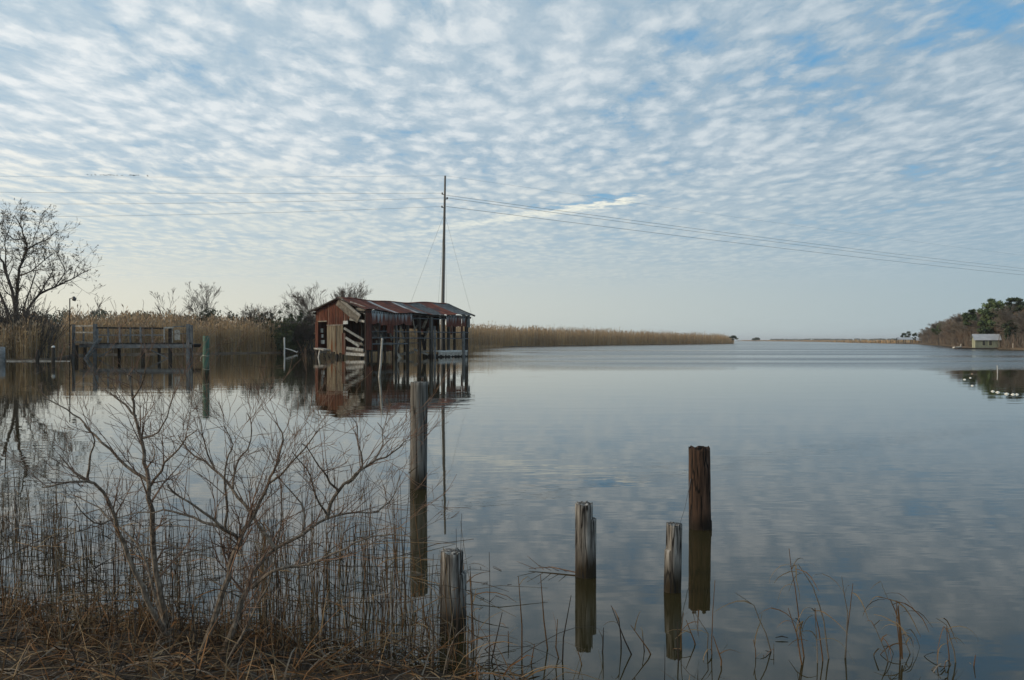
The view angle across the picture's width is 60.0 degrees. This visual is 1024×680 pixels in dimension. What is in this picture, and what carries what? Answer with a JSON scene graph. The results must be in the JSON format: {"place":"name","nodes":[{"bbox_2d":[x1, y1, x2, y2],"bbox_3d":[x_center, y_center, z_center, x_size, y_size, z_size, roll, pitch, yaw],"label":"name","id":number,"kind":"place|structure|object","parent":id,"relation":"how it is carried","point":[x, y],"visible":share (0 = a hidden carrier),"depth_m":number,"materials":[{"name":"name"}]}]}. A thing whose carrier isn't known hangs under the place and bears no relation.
{"place":"outdoors","nodes":[
{"label":"outdoors","id":0,"kind":"place"},
{"bbox_2d":[0,564,689,679],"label":"bank","id":1,"kind":"structure","parent":0,"point":[216,662],"depth_m":4.50,"materials":[{"name":"plant"}]},
{"bbox_2d":[0,300,234,644],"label":"bare shrub","id":2,"kind":"object","parent":1,"relation":"on","point":[159,599],"visible":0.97,"depth_m":4.72,"materials":[{"name":"brown plant"}]},
{"bbox_2d":[0,327,470,656],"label":"bare shrub","id":3,"kind":"object","parent":1,"relation":"on","point":[252,510],"visible":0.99,"depth_m":4.58,"materials":[{"name":"brown plant"}]},
{"bbox_2d":[491,612,502,661],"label":"reed","id":4,"kind":"object","parent":1,"relation":"on","point":[496,638],"visible":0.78,"depth_m":4.69,"materials":[{"name":"brown plant"}]},
{"bbox_2d":[5,343,731,360],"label":"marsh ground","id":5,"kind":"structure","parent":0,"point":[43,359],"depth_m":108.03,"materials":[{"name":"brown plant"}]},
{"bbox_2d":[0,284,71,357],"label":"scrub","id":6,"kind":"object","parent":5,"relation":"on","point":[17,315],"visible":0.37,"depth_m":75.39,"materials":[{"name":"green plant"}]},
{"bbox_2d":[0,199,104,318],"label":"bare tree","id":7,"kind":"object","parent":5,"relation":"on","point":[17,280],"visible":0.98,"depth_m":80.08,"materials":[{"name":"brown plant"}]},
{"bbox_2d":[66,296,109,327],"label":"bare tree","id":8,"kind":"object","parent":5,"relation":"on","point":[94,311],"visible":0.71,"depth_m":105.40,"materials":[{"name":"brown plant"}]},
{"bbox_2d":[0,303,314,358],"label":"reed bed","id":9,"kind":"object","parent":5,"relation":"on","point":[255,334],"visible":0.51,"depth_m":107.22,"materials":[{"name":"brown plant"}]},
{"bbox_2d":[150,287,188,319],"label":"bare tree","id":10,"kind":"object","parent":5,"relation":"on","point":[158,306],"visible":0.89,"depth_m":118.28,"materials":[{"name":"brown plant"}]},
{"bbox_2d":[179,281,222,329],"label":"bare tree","id":11,"kind":"object","parent":5,"relation":"on","point":[202,299],"visible":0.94,"depth_m":118.86,"materials":[{"name":"brown plant"}]},
{"bbox_2d":[195,307,213,325],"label":"evergreen bush","id":12,"kind":"object","parent":5,"relation":"on","point":[209,313],"visible":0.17,"depth_m":122.08,"materials":[{"name":"green plant"}]},
{"bbox_2d":[225,310,237,333],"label":"evergreen bush","id":13,"kind":"object","parent":5,"relation":"on","point":[232,318],"visible":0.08,"depth_m":122.15,"materials":[{"name":"green plant"}]},
{"bbox_2d":[224,299,290,328],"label":"bare bush","id":14,"kind":"object","parent":5,"relation":"on","point":[250,313],"visible":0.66,"depth_m":122.47,"materials":[{"name":"brown plant"}]},
{"bbox_2d":[254,313,275,347],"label":"evergreen bush","id":15,"kind":"object","parent":5,"relation":"on","point":[271,314],"visible":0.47,"depth_m":122.17,"materials":[{"name":"green plant"}]},
{"bbox_2d":[271,321,295,351],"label":"evergreen bush","id":16,"kind":"object","parent":5,"relation":"on","point":[279,336],"visible":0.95,"depth_m":115.72,"materials":[{"name":"green plant"}]},
{"bbox_2d":[271,304,309,351],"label":"evergreen bush","id":17,"kind":"object","parent":5,"relation":"on","point":[294,344],"visible":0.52,"depth_m":118.68,"materials":[{"name":"green plant"}]},
{"bbox_2d":[282,280,367,317],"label":"bare tree","id":18,"kind":"object","parent":5,"relation":"on","point":[303,304],"visible":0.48,"depth_m":125.66,"materials":[{"name":"brown plant"}]},
{"bbox_2d":[330,281,370,299],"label":"bare tree","id":19,"kind":"object","parent":5,"relation":"on","point":[341,293],"visible":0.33,"depth_m":124.58,"materials":[{"name":"brown plant"}]},
{"bbox_2d":[399,345,501,350],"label":"marsh stubble","id":20,"kind":"object","parent":5,"relation":"on","point":[451,347],"visible":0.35,"depth_m":173.11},
{"bbox_2d":[394,320,734,347],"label":"reed bed","id":21,"kind":"object","parent":5,"relation":"on","point":[531,336],"visible":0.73,"depth_m":249.73,"materials":[{"name":"brown plant"}]},
{"bbox_2d":[0,340,1023,679],"bbox_3d":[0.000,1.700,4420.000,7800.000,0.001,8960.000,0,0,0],"label":"water","id":22,"kind":"structure","parent":0,"point":[894,470],"depth_m":10.09,"materials":[{"name":"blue liquid"}]},
{"bbox_2d":[0,347,4,361],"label":"mooring post","id":23,"kind":"object","parent":22,"relation":"in","point":[2,354],"visible":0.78,"depth_m":68.82,"materials":[{"name":"grey wood"}]},
{"bbox_2d":[36,349,38,361],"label":"mooring post","id":24,"kind":"object","parent":22,"relation":"in","point":[37,356],"visible":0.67,"depth_m":69.39,"materials":[{"name":"brown wood"}]},
{"bbox_2d":[51,346,54,361],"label":"mooring post","id":25,"kind":"object","parent":22,"relation":"in","point":[53,354],"visible":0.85,"depth_m":69.90,"materials":[{"name":"grey wood"}]},
{"bbox_2d":[69,296,75,359],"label":"lamp post","id":26,"kind":"object","parent":22,"relation":"in","point":[73,298],"visible":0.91,"depth_m":74.96,"materials":[{"name":"brown wood"}]},
{"bbox_2d":[21,308,220,325],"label":"distant woods","id":27,"kind":"object","parent":22,"relation":"on","point":[98,312],"visible":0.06,"depth_m":335.81,"materials":[{"name":"brown plant"}]},
{"bbox_2d":[72,324,200,358],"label":"dock","id":28,"kind":"object","parent":22,"relation":"in","point":[94,345],"visible":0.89,"depth_m":81.97,"materials":[{"name":"grey wood"}]},
{"bbox_2d":[200,336,209,376],"bbox_3d":[-14.147,1.052,40.988,0.335,2.497,0.366,0,0,36],"label":"green piling","id":29,"kind":"object","parent":22,"relation":"in","point":[206,359],"visible":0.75,"depth_m":40.87,"materials":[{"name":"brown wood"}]},
{"bbox_2d":[276,318,314,351],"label":"bare bush","id":30,"kind":"object","parent":22,"relation":"on","point":[307,336],"visible":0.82,"depth_m":118.29,"materials":[{"name":"brown plant"}]},
{"bbox_2d":[279,302,326,351],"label":"bare bush","id":31,"kind":"object","parent":22,"relation":"on","point":[311,318],"visible":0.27,"depth_m":121.29,"materials":[{"name":"brown plant"}]},
{"bbox_2d":[0,442,607,679],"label":"dry reeds","id":32,"kind":"object","parent":22,"relation":"in","point":[6,522],"visible":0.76,"depth_m":5.45,"materials":[{"name":"brown plant"}]},
{"bbox_2d":[378,338,382,376],"bbox_3d":[-6.095,1.078,41.000,0.283,2.320,0.114,0,0,0],"label":"pole stake","id":33,"kind":"object","parent":22,"relation":"in","point":[380,364],"visible":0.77,"depth_m":40.96,"materials":[{"name":"white wood"}]},
{"bbox_2d":[310,297,474,357],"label":"boathouse","id":34,"kind":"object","parent":22,"relation":"in","point":[348,325],"visible":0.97,"depth_m":86.40,"materials":[{"name":"wood"}]},
{"bbox_2d":[410,381,427,489],"bbox_3d":[-1.072,1.388,10.180,0.211,1.824,0.198,0,0,0],"label":"piling","id":35,"kind":"object","parent":22,"relation":"in","point":[419,392],"visible":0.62,"depth_m":10.10,"materials":[{"name":"grey wood"}]},
{"bbox_2d":[413,176,480,349],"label":"utility pole","id":36,"kind":"object","parent":22,"relation":"in","point":[443,256],"visible":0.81,"depth_m":110.87,"materials":[{"name":"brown wood"}]},
{"bbox_2d":[10,176,366,176],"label":"power cable","id":37,"kind":"object","parent":36,"relation":"attached to","point":[27,176],"visible":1,"depth_m":107.11,"materials":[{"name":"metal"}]},
{"bbox_2d":[23,192,384,193],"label":"power cable","id":38,"kind":"object","parent":36,"relation":"attached to","point":[267,193],"visible":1,"depth_m":109.53,"materials":[{"name":"metal"}]},
{"bbox_2d":[42,206,440,216],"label":"power cable","id":39,"kind":"object","parent":36,"relation":"attached to","point":[234,213],"visible":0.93,"depth_m":109.02,"materials":[{"name":"metal"}]},
{"bbox_2d":[144,198,429,203],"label":"power cable","id":40,"kind":"object","parent":36,"relation":"attached to","point":[294,201],"visible":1,"depth_m":109.09,"materials":[{"name":"metal"}]},
{"bbox_2d":[446,206,1019,274],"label":"power cable","id":41,"kind":"object","parent":36,"relation":"attached to","point":[708,239],"visible":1,"depth_m":138.73,"materials":[{"name":"metal"}]},
{"bbox_2d":[450,198,1015,270],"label":"power cable","id":42,"kind":"object","parent":36,"relation":"attached to","point":[709,233],"visible":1,"depth_m":138.29,"materials":[{"name":"metal"}]},
{"bbox_2d":[447,195,1023,268],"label":"power cable","id":43,"kind":"object","parent":36,"relation":"attached to","point":[708,230],"visible":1,"depth_m":137.89,"materials":[{"name":"metal"}]},
{"bbox_2d":[450,176,1023,255],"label":"power cable","id":44,"kind":"object","parent":36,"relation":"attached to","point":[695,211],"visible":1,"depth_m":135.37,"materials":[{"name":"metal"}]},
{"bbox_2d":[440,548,466,635],"bbox_3d":[-0.348,1.761,5.180,0.164,1.077,0.157,0,0,0],"label":"piling","id":45,"kind":"object","parent":22,"relation":"in","point":[452,560],"visible":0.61,"depth_m":5.12,"materials":[{"name":"grey wood"}]},
{"bbox_2d":[518,576,534,657],"bbox_3d":[0.085,1.531,4.759,0.120,0.538,0.018,0,0,-36],"label":"reed","id":46,"kind":"object","parent":22,"relation":"in","point":[521,620],"visible":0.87,"depth_m":4.74,"materials":[{"name":"brown plant"}]},
{"bbox_2d":[540,575,547,648],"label":"reed","id":47,"kind":"object","parent":22,"relation":"in","point":[543,616],"visible":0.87,"depth_m":4.88,"materials":[{"name":"brown plant"}]},
{"bbox_2d":[553,615,558,657],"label":"reed","id":48,"kind":"object","parent":22,"relation":"in","point":[556,639],"visible":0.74,"depth_m":4.74,"materials":[{"name":"brown plant"}]},
{"bbox_2d":[562,597,576,660],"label":"reed","id":49,"kind":"object","parent":22,"relation":"in","point":[564,632],"visible":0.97,"depth_m":4.69,"materials":[{"name":"brown plant"}]},
{"bbox_2d":[575,501,595,578],"bbox_3d":[0.530,1.734,6.395,0.157,1.132,0.158,0,0,0],"label":"piling","id":50,"kind":"object","parent":22,"relation":"in","point":[585,543],"visible":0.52,"depth_m":6.33,"materials":[{"name":"grey wood"}]},
{"bbox_2d":[599,628,603,652],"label":"reed","id":51,"kind":"object","parent":22,"relation":"in","point":[602,640],"visible":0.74,"depth_m":4.82,"materials":[{"name":"brown plant"}]},
{"bbox_2d":[612,607,621,647],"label":"reed","id":52,"kind":"object","parent":22,"relation":"in","point":[619,629],"visible":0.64,"depth_m":4.90,"materials":[{"name":"brown plant"}]},
{"bbox_2d":[603,606,631,654],"bbox_3d":[0.595,1.619,4.798,0.205,0.366,0.014,0,0,2],"label":"reed","id":53,"kind":"object","parent":22,"relation":"in","point":[621,631],"visible":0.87,"depth_m":4.79,"materials":[{"name":"brown plant"}]},
{"bbox_2d":[631,612,650,654],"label":"reed","id":54,"kind":"object","parent":22,"relation":"in","point":[639,636],"visible":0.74,"depth_m":4.80,"materials":[{"name":"brown plant"}]},
{"bbox_2d":[664,522,681,592],"bbox_3d":[1.084,1.768,6.004,0.137,1.065,0.118,0,0,0],"label":"piling","id":55,"kind":"object","parent":22,"relation":"in","point":[672,566],"visible":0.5,"depth_m":5.96,"materials":[{"name":"grey wood"}]},
{"bbox_2d":[680,479,690,522],"bbox_3d":[1.360,1.288,6.985,0.005,0.088,2.022,0,0,14],"label":"slack wire","id":56,"kind":"object","parent":55,"relation":"attached to","point":[685,503],"visible":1,"depth_m":7.18,"materials":[{"name":"grey metal"}]},
{"bbox_2d":[667,620,695,644],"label":"reed","id":57,"kind":"object","parent":22,"relation":"in","point":[687,631],"visible":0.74,"depth_m":4.95,"materials":[{"name":"brown plant"}]},
{"bbox_2d":[677,622,693,662],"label":"reed","id":58,"kind":"object","parent":22,"relation":"in","point":[677,643],"visible":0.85,"depth_m":4.68,"materials":[{"name":"brown plant"}]},
{"bbox_2d":[674,583,714,659],"bbox_3d":[0.939,1.594,4.826,0.318,0.590,0.192,0,0,22],"label":"reed clump","id":59,"kind":"object","parent":22,"relation":"in","point":[697,628],"visible":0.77,"depth_m":4.83,"materials":[{"name":"brown plant"}]},
{"bbox_2d":[688,446,711,530],"bbox_3d":[1.705,1.626,8.016,0.218,1.348,0.213,0,0,0],"label":"piling","id":60,"kind":"object","parent":22,"relation":"in","point":[699,493],"visible":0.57,"depth_m":7.93,"materials":[{"name":"brown wood"}]},
{"bbox_2d":[713,636,738,665],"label":"reed","id":61,"kind":"object","parent":22,"relation":"in","point":[721,652],"visible":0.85,"depth_m":4.63,"materials":[{"name":"brown plant"}]},
{"bbox_2d":[713,593,796,657],"bbox_3d":[1.331,1.645,4.827,0.433,0.523,0.175,0,0,0],"label":"reed clump","id":62,"kind":"object","parent":22,"relation":"in","point":[747,601],"visible":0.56,"depth_m":4.84,"materials":[{"name":"brown plant"}]},
{"bbox_2d":[769,550,852,664],"bbox_3d":[1.586,1.484,4.686,0.414,0.734,0.382,0,0,33],"label":"reed clump","id":63,"kind":"object","parent":22,"relation":"in","point":[801,622],"visible":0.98,"depth_m":4.70,"materials":[{"name":"brown plant"}]},
{"bbox_2d":[799,579,868,660],"bbox_3d":[1.677,1.560,4.731,0.355,0.583,0.240,0,0,0],"label":"reed clump","id":64,"kind":"object","parent":22,"relation":"in","point":[847,621],"visible":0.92,"depth_m":4.74,"materials":[{"name":"brown plant"}]},
{"bbox_2d":[770,338,897,339],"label":"distant woods","id":65,"kind":"object","parent":22,"relation":"on","point":[834,339],"visible":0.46,"depth_m":2085.74,"materials":[{"name":"brown plant"}]},
{"bbox_2d":[863,581,932,661],"bbox_3d":[2.078,1.611,4.810,0.414,0.525,0.350,0,0,-42],"label":"reed clump","id":66,"kind":"object","parent":22,"relation":"in","point":[900,633],"visible":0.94,"depth_m":4.70,"materials":[{"name":"brown plant"}]},
{"bbox_2d":[920,618,977,671],"bbox_3d":[2.277,1.649,4.633,0.346,0.369,0.286,0,0,7],"label":"reed clump","id":67,"kind":"object","parent":22,"relation":"in","point":[948,631],"visible":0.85,"depth_m":4.68,"materials":[{"name":"brown plant"}]},
{"bbox_2d":[0,0,1023,339],"label":"sky","id":68,"kind":"structure","parent":0,"point":[902,121],"materials":[{"name":"blue"}]},
{"bbox_2d":[517,558,574,572],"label":"floating twig","id":69,"kind":"object","parent":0,"point":[542,567],"visible":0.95,"depth_m":6.52,"materials":[{"name":"brown wood"}]},
{"bbox_2d":[737,339,919,343],"bbox_3d":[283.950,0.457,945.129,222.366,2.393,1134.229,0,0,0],"label":"marsh grass","id":70,"kind":"structure","parent":0,"point":[874,341],"depth_m":561.14,"materials":[{"name":"brown plant"}]},
{"bbox_2d":[907,343,1023,349],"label":"shore ground","id":71,"kind":"structure","parent":0,"point":[969,347],"depth_m":190.96,"materials":[{"name":"brown soil"}]},
{"bbox_2d":[896,337,912,343],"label":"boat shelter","id":72,"kind":"object","parent":71,"relation":"on","point":[905,339],"visible":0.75,"depth_m":383.63,"materials":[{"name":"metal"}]},
{"bbox_2d":[904,331,910,340],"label":"tree","id":73,"kind":"object","parent":71,"relation":"on","point":[908,333],"visible":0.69,"depth_m":430.27,"materials":[{"name":"green plant"}]},
{"bbox_2d":[927,321,941,337],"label":"bare tree","id":74,"kind":"object","parent":71,"relation":"on","point":[933,326],"visible":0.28,"depth_m":275.95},
{"bbox_2d":[931,323,942,345],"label":"pine tree","id":75,"kind":"object","parent":71,"relation":"on","point":[935,330],"visible":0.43,"depth_m":257.98,"materials":[{"name":"green plant"}]},
{"bbox_2d":[934,319,950,333],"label":"bare tree","id":76,"kind":"object","parent":71,"relation":"on","point":[940,325],"visible":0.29,"depth_m":241.04,"materials":[{"name":"brown plant"}]},
{"bbox_2d":[940,313,961,339],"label":"bare tree","id":77,"kind":"object","parent":71,"relation":"on","point":[948,324],"visible":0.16,"depth_m":222.54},
{"bbox_2d":[947,322,958,338],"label":"bare tree","id":78,"kind":"object","parent":71,"relation":"on","point":[953,332],"visible":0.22,"depth_m":201.68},
{"bbox_2d":[949,313,963,334],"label":"bare tree","id":79,"kind":"object","parent":71,"relation":"on","point":[958,319],"visible":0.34,"depth_m":196.77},
{"bbox_2d":[961,309,979,333],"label":"pine tree","id":80,"kind":"object","parent":71,"relation":"on","point":[969,316],"visible":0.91,"depth_m":185.75,"materials":[{"name":"green plant"}]},
{"bbox_2d":[964,324,977,334],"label":"bare tree","id":81,"kind":"object","parent":71,"relation":"on","point":[970,329],"visible":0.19,"depth_m":186.01,"materials":[{"name":"brown plant"}]},
{"bbox_2d":[922,332,1023,347],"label":"undergrowth","id":82,"kind":"object","parent":71,"relation":"on","point":[1017,342],"visible":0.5,"depth_m":177.21,"materials":[{"name":"brown plant"}]},
{"bbox_2d":[969,316,981,333],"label":"bare tree","id":83,"kind":"object","parent":71,"relation":"on","point":[975,325],"visible":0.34,"depth_m":181.91,"materials":[{"name":"brown plant"}]},
{"bbox_2d":[953,334,1001,348],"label":"shed","id":84,"kind":"structure","parent":71,"relation":"on","point":[983,341],"depth_m":164.82,"materials":[{"name":"green paint"}]},
{"bbox_2d":[976,326,992,333],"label":"pine tree","id":85,"kind":"object","parent":71,"relation":"on","point":[982,330],"visible":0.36,"depth_m":172.45,"materials":[{"name":"green plant"}]},
{"bbox_2d":[977,298,1004,333],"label":"pine tree","id":86,"kind":"object","parent":71,"relation":"on","point":[986,318],"visible":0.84,"depth_m":173.41,"materials":[{"name":"green plant"}]},
{"bbox_2d":[990,303,1023,335],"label":"bare tree","id":87,"kind":"object","parent":71,"relation":"on","point":[1005,317],"visible":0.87,"depth_m":164.76,"materials":[{"name":"brown plant"}]},
{"bbox_2d":[994,311,1023,332],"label":"bare tree","id":88,"kind":"object","parent":71,"relation":"on","point":[1012,318],"visible":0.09,"depth_m":169.60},
{"bbox_2d":[1001,320,1020,340],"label":"pine tree","id":89,"kind":"object","parent":71,"relation":"on","point":[1008,327],"visible":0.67,"depth_m":163.44,"materials":[{"name":"green plant"}]},
{"bbox_2d":[1000,297,1023,316],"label":"pine tree","id":90,"kind":"object","parent":71,"relation":"on","point":[1018,303],"visible":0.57,"depth_m":171.36,"materials":[{"name":"green plant"}]},
{"bbox_2d":[1009,311,1023,337],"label":"bare tree","id":91,"kind":"object","parent":71,"relation":"on","point":[1020,326],"visible":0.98,"depth_m":156.80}
]}

